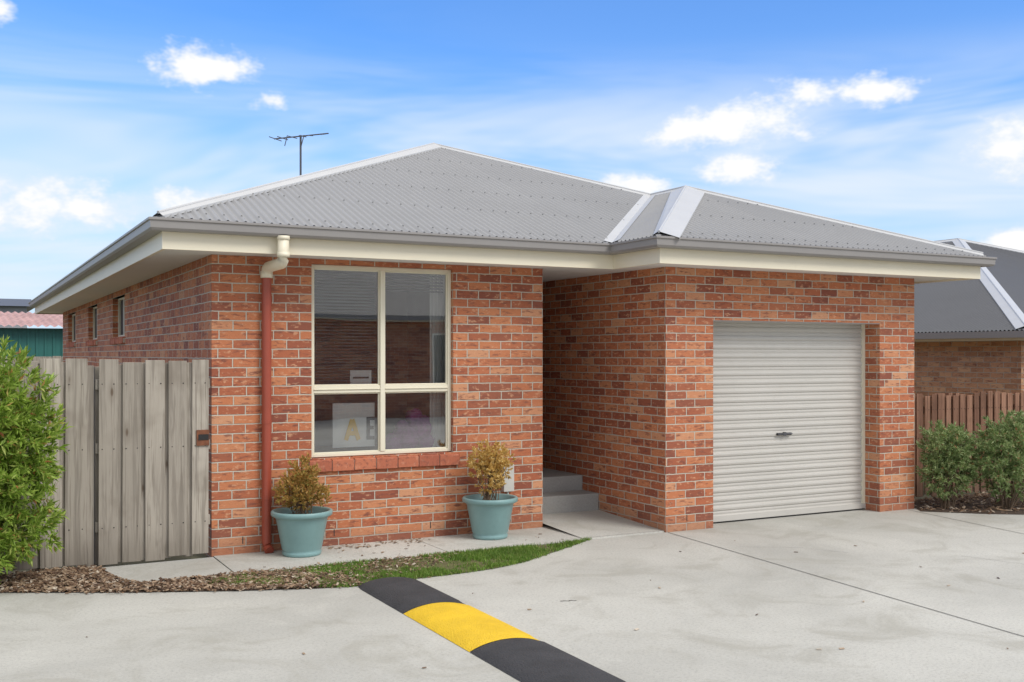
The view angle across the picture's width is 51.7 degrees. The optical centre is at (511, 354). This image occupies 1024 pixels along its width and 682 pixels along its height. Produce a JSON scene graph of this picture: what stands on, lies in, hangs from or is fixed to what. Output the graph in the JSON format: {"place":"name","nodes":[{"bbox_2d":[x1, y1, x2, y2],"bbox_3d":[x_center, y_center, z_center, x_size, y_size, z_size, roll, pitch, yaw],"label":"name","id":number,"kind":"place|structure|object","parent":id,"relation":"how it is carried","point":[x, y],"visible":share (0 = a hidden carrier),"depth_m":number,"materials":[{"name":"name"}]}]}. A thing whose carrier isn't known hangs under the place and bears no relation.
{"place":"outdoors","nodes":[
{"label":"outdoors","id":0,"kind":"place"},
{"bbox_2d":[0,299,33,327],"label":"building","id":1,"kind":"structure","parent":0,"point":[15,305],"depth_m":36.35,"materials":[{"name":"metal"}]},
{"bbox_2d":[0,311,62,356],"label":"garden shed","id":2,"kind":"structure","parent":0,"point":[43,342],"depth_m":28.45,"materials":[{"name":"teal metal"}]},
{"bbox_2d":[102,524,663,581],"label":"footpath","id":3,"kind":"structure","parent":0,"point":[278,560],"depth_m":9.58,"materials":[{"name":"concrete"}]},
{"bbox_2d":[271,452,332,557],"bbox_3d":[-1.915,1.352,9.639,0.559,0.932,0.556,0,0,-28],"label":"potted plant","id":4,"kind":"object","parent":3,"relation":"on","point":[301,524],"visible":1,"depth_m":9.53,"materials":[{"name":"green plant"}]},
{"bbox_2d":[462,439,517,539],"bbox_3d":[-0.216,1.323,10.535,0.562,0.989,0.556,0,0,-28],"label":"potted plant","id":5,"kind":"object","parent":3,"relation":"on","point":[489,511],"visible":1,"depth_m":10.43,"materials":[{"name":"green plant"}]},
{"bbox_2d":[1,486,1001,573],"bbox_3d":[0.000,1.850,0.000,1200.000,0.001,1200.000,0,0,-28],"label":"ground","id":6,"kind":"structure","parent":0,"point":[194,556],"depth_m":9.56,"materials":[{"name":"brown soil"}]},
{"bbox_2d":[1,356,62,362],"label":"timber fence","id":7,"kind":"object","parent":6,"relation":"on","point":[39,358],"visible":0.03,"depth_m":27.47,"materials":[{"name":"wood"}]},
{"bbox_2d":[0,359,87,570],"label":"timber fence","id":8,"kind":"object","parent":6,"relation":"on","point":[71,380],"visible":0.51,"depth_m":9.00,"materials":[{"name":"grey wood"}]},
{"bbox_2d":[86,359,209,566],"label":"timber gate","id":9,"kind":"structure","parent":8,"relation":"attached to","point":[148,443],"depth_m":9.26,"materials":[{"name":"grey wood"}]},
{"bbox_2d":[0,550,460,593],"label":"mulch","id":10,"kind":"object","parent":6,"relation":"on","point":[85,579],"visible":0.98,"depth_m":8.44,"materials":[{"name":"bark chips"},{"name":"wood chips"}]},
{"bbox_2d":[0,335,73,583],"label":"green bush","id":11,"kind":"object","parent":10,"relation":"on","point":[18,428],"visible":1,"depth_m":8.24,"materials":[{"name":"green plant"}]},
{"bbox_2d":[202,536,591,587],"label":"grass","id":12,"kind":"structure","parent":6,"relation":"on","point":[472,560],"depth_m":9.17,"materials":[{"name":"grass"},{"name":"soil"}]},
{"bbox_2d":[63,254,913,556],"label":"walls","id":13,"kind":"structure","parent":6,"relation":"on","point":[601,384],"depth_m":11.05,"materials":[{"name":"red brick"}]},
{"bbox_2d":[72,313,75,341],"bbox_3d":[-8.666,-0.545,21.036,0.038,0.570,1.500,0,0,-28],"label":"side window","id":14,"kind":"structure","parent":13,"relation":"attached to","point":[73,327],"depth_m":21.56,"materials":[{"name":"grey plastic"}]},
{"bbox_2d":[93,306,96,339],"bbox_3d":[-6.987,-0.545,17.852,0.038,0.570,1.300,0,0,-28],"label":"side window","id":15,"kind":"structure","parent":13,"relation":"attached to","point":[94,322],"depth_m":18.34,"materials":[{"name":"grey glass"}]},
{"bbox_2d":[118,297,124,336],"bbox_3d":[-5.506,-0.545,15.043,0.038,0.570,1.250,0,0,-28],"label":"side window","id":16,"kind":"structure","parent":13,"relation":"attached to","point":[121,316],"depth_m":15.48,"materials":[{"name":"grey glass"}]},
{"bbox_2d":[66,337,459,471],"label":"window sills","id":17,"kind":"structure","parent":13,"relation":"attached to","point":[332,465],"depth_m":10.35,"materials":[{"name":"brick"}]},
{"bbox_2d":[261,278,273,553],"bbox_3d":[-2.249,0.511,9.718,0.100,2.643,0.133,0,0,-28],"label":"downpipe","id":18,"kind":"object","parent":13,"relation":"attached to","point":[266,420],"visible":0.98,"depth_m":9.70,"materials":[{"name":"metal"}]},
{"bbox_2d":[314,270,429,445],"bbox_3d":[-2.037,0.330,11.952,3.196,2.400,3.355,0,0,-28],"label":"front room interior","id":19,"kind":"object","parent":13,"relation":"attached to","point":[407,337],"visible":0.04,"depth_m":13.84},
{"bbox_2d":[314,370,376,452],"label":"window display cards","id":20,"kind":"object","parent":19,"relation":"on","point":[353,426],"depth_m":10.36,"materials":[{"name":"white paper"},{"name":"yellow printed paper"}]},
{"bbox_2d":[314,270,442,384],"bbox_3d":[-1.333,-0.272,10.501,1.411,1.133,0.033,0,0,-28],"label":"venetian blind","id":21,"kind":"object","parent":19,"relation":"hanging from","point":[353,321],"visible":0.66,"depth_m":10.35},
{"bbox_2d":[385,408,434,448],"bbox_3d":[-1.051,0.779,10.773,0.565,0.474,0.303,0,0,-28],"label":"purple cushion","id":22,"kind":"object","parent":19,"relation":"on","point":[414,430],"visible":0.86,"depth_m":10.69,"materials":[{"name":"fabric"}]},
{"bbox_2d":[430,274,444,446],"bbox_3d":[-0.700,0.065,10.890,0.320,1.790,0.036,0,0,-28],"label":"curtain","id":23,"kind":"object","parent":19,"relation":"hanging from","point":[437,355],"visible":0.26,"depth_m":10.86,"materials":[{"name":"fabric"}]},
{"bbox_2d":[312,264,450,457],"bbox_3d":[-1.279,0.056,10.399,1.469,1.838,0.070,0,0,-28],"label":"front window frame","id":24,"kind":"object","parent":13,"relation":"attached to","point":[380,388],"visible":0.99,"depth_m":10.38,"materials":[{"name":"beige metal"}]},
{"bbox_2d":[40,249,960,312],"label":"soffit","id":25,"kind":"structure","parent":13,"relation":"on","point":[164,261],"depth_m":11.40,"materials":[{"name":"paint"}]},
{"bbox_2d":[35,231,979,314],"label":"fascia","id":26,"kind":"structure","parent":25,"relation":"on","point":[157,243],"depth_m":10.47,"materials":[{"name":"beige paint"}]},
{"bbox_2d":[28,216,996,307],"bbox_3d":[-2.448,-1.091,17.701,9.356,0.106,17.056,0,0,-28],"label":"gutter","id":27,"kind":"object","parent":26,"relation":"attached to","point":[147,228],"visible":0.75,"depth_m":10.33,"materials":[{"name":"grey metal"}]},
{"bbox_2d":[260,235,289,277],"bbox_3d":[-2.134,-0.877,9.504,0.122,0.335,0.637,0,0,-28],"label":"downpipe elbow","id":28,"kind":"object","parent":27,"relation":"attached to","point":[278,263],"visible":1,"depth_m":9.27,"materials":[{"name":"beige plastic"}]},
{"bbox_2d":[502,464,513,530],"bbox_3d":[-0.043,1.480,10.931,0.120,0.700,0.058,0,0,-28],"label":"meter box","id":29,"kind":"object","parent":13,"relation":"attached to","point":[508,487],"visible":0.6,"depth_m":10.91,"materials":[{"name":"grey plastic"}]},
{"bbox_2d":[154,148,986,256],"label":"corrugated roof","id":30,"kind":"structure","parent":13,"relation":"on","point":[548,200],"depth_m":11.58,"materials":[{"name":"metal"}]},
{"bbox_2d":[269,133,328,174],"bbox_3d":[-3.113,-2.807,15.633,0.821,0.973,0.601,0,0,2],"label":"tv antenna","id":31,"kind":"object","parent":30,"relation":"on","point":[301,139],"visible":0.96,"depth_m":15.60,"materials":[{"name":"metal"}]},
{"bbox_2d":[153,142,983,255],"bbox_3d":[-2.427,-2.046,17.648,9.242,1.882,17.005,0,0,-28],"label":"hip and ridge caps","id":32,"kind":"object","parent":30,"relation":"attached to","point":[681,205],"visible":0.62,"depth_m":12.41,"materials":[{"name":"metal"}]},
{"bbox_2d":[187,148,962,250],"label":"roof screws","id":33,"kind":"object","parent":30,"relation":"attached to","point":[554,215],"visible":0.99,"depth_m":11.64,"materials":[{"name":"grey metal"}]},
{"bbox_2d":[604,194,654,242],"bbox_3d":[1.434,-1.651,12.447,0.170,0.989,3.258,0,0,14],"label":"valley flashing","id":34,"kind":"object","parent":30,"relation":"attached to","point":[620,229],"visible":0.9,"depth_m":12.14,"materials":[{"name":"metal"}]},
{"bbox_2d":[713,324,865,522],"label":"roller door tracks","id":35,"kind":"object","parent":13,"relation":"attached to","point":[769,514],"visible":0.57,"depth_m":12.34},
{"bbox_2d":[713,321,861,516],"bbox_3d":[3.096,0.676,11.967,2.520,2.248,0.016,0,0,-28],"label":"roller door","id":36,"kind":"structure","parent":35,"relation":"in","point":[801,382],"depth_m":11.97,"materials":[{"name":"metal"}]},
{"bbox_2d":[776,432,792,435],"bbox_3d":[3.077,0.890,11.928,0.210,0.044,0.034,0,0,-28],"label":"roller door lock","id":37,"kind":"object","parent":36,"relation":"attached to","point":[785,433],"visible":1,"depth_m":11.91,"materials":[{"name":"grey metal"}]},
{"bbox_2d":[713,320,879,323],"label":"garage lintel","id":38,"kind":"structure","parent":13,"relation":"attached to","point":[792,322],"depth_m":11.69,"materials":[{"name":"metal"}]},
{"bbox_2d":[543,468,598,513],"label":"entry steps","id":39,"kind":"structure","parent":6,"relation":"on","point":[563,492],"depth_m":11.98,"materials":[{"name":"grey concrete"}]},
{"bbox_2d":[914,340,1023,430],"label":"walls","id":40,"kind":"structure","parent":6,"relation":"on","point":[961,367],"depth_m":17.62,"materials":[{"name":"orange brick"}]},
{"bbox_2d":[914,331,1023,341],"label":"eaves","id":41,"kind":"object","parent":40,"relation":"on","point":[976,336],"depth_m":17.09,"materials":[{"name":"beige paint"}]},
{"bbox_2d":[914,242,1023,332],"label":"roof","id":42,"kind":"structure","parent":41,"relation":"on","point":[961,306],"depth_m":19.45,"materials":[{"name":"metal"}]},
{"bbox_2d":[936,238,1023,329],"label":"roof caps","id":43,"kind":"object","parent":42,"relation":"attached to","point":[1010,309],"visible":0.68,"depth_m":19.25,"materials":[{"name":"white metal"}]},
{"bbox_2d":[914,391,1023,497],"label":"timber fence","id":44,"kind":"object","parent":6,"relation":"on","point":[957,408],"visible":0.36,"depth_m":13.80,"materials":[{"name":"brown wood"}]},
{"bbox_2d":[0,508,1023,681],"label":"driveway","id":45,"kind":"structure","parent":0,"point":[694,618],"depth_m":7.37,"materials":[{"name":"concrete"}]},
{"bbox_2d":[358,577,625,681],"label":"speed hump","id":46,"kind":"object","parent":45,"relation":"on","point":[519,655],"visible":1,"depth_m":6.72,"materials":[{"name":"black rubber"}]},
{"bbox_2d":[86,536,1023,667],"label":"fallen leaves","id":47,"kind":"object","parent":45,"relation":"on","point":[472,593],"visible":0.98,"depth_m":9.99,"materials":[{"name":"brown plant"}]},
{"bbox_2d":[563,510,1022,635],"bbox_3d":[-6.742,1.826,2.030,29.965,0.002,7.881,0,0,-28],"label":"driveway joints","id":48,"kind":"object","parent":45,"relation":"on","point":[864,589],"visible":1,"depth_m":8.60,"materials":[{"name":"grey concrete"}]},
{"bbox_2d":[914,492,1023,513],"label":"garden bed","id":49,"kind":"object","parent":45,"relation":"on","point":[983,503],"visible":0.59,"depth_m":12.81,"materials":[{"name":"soil"}]},
{"bbox_2d":[914,420,986,508],"bbox_3d":[5.236,1.298,12.591,0.899,1.093,0.711,0,0,-6],"label":"grey green shrub","id":50,"kind":"object","parent":49,"relation":"on","point":[952,455],"visible":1,"depth_m":12.49,"materials":[{"name":"green plant"}]},
{"bbox_2d":[966,409,1023,508],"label":"grey green shrub","id":51,"kind":"object","parent":49,"relation":"on","point":[1006,450],"visible":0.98,"depth_m":12.48,"materials":[{"name":"green plant"}]},
{"bbox_2d":[0,0,1023,327],"label":"sky","id":52,"kind":"structure","parent":0,"point":[906,117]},
{"bbox_2d":[543,510,659,537],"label":"entry ramp","id":53,"kind":"structure","parent":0,"point":[590,523],"depth_m":11.19,"materials":[{"name":"grey concrete"}]}
]}

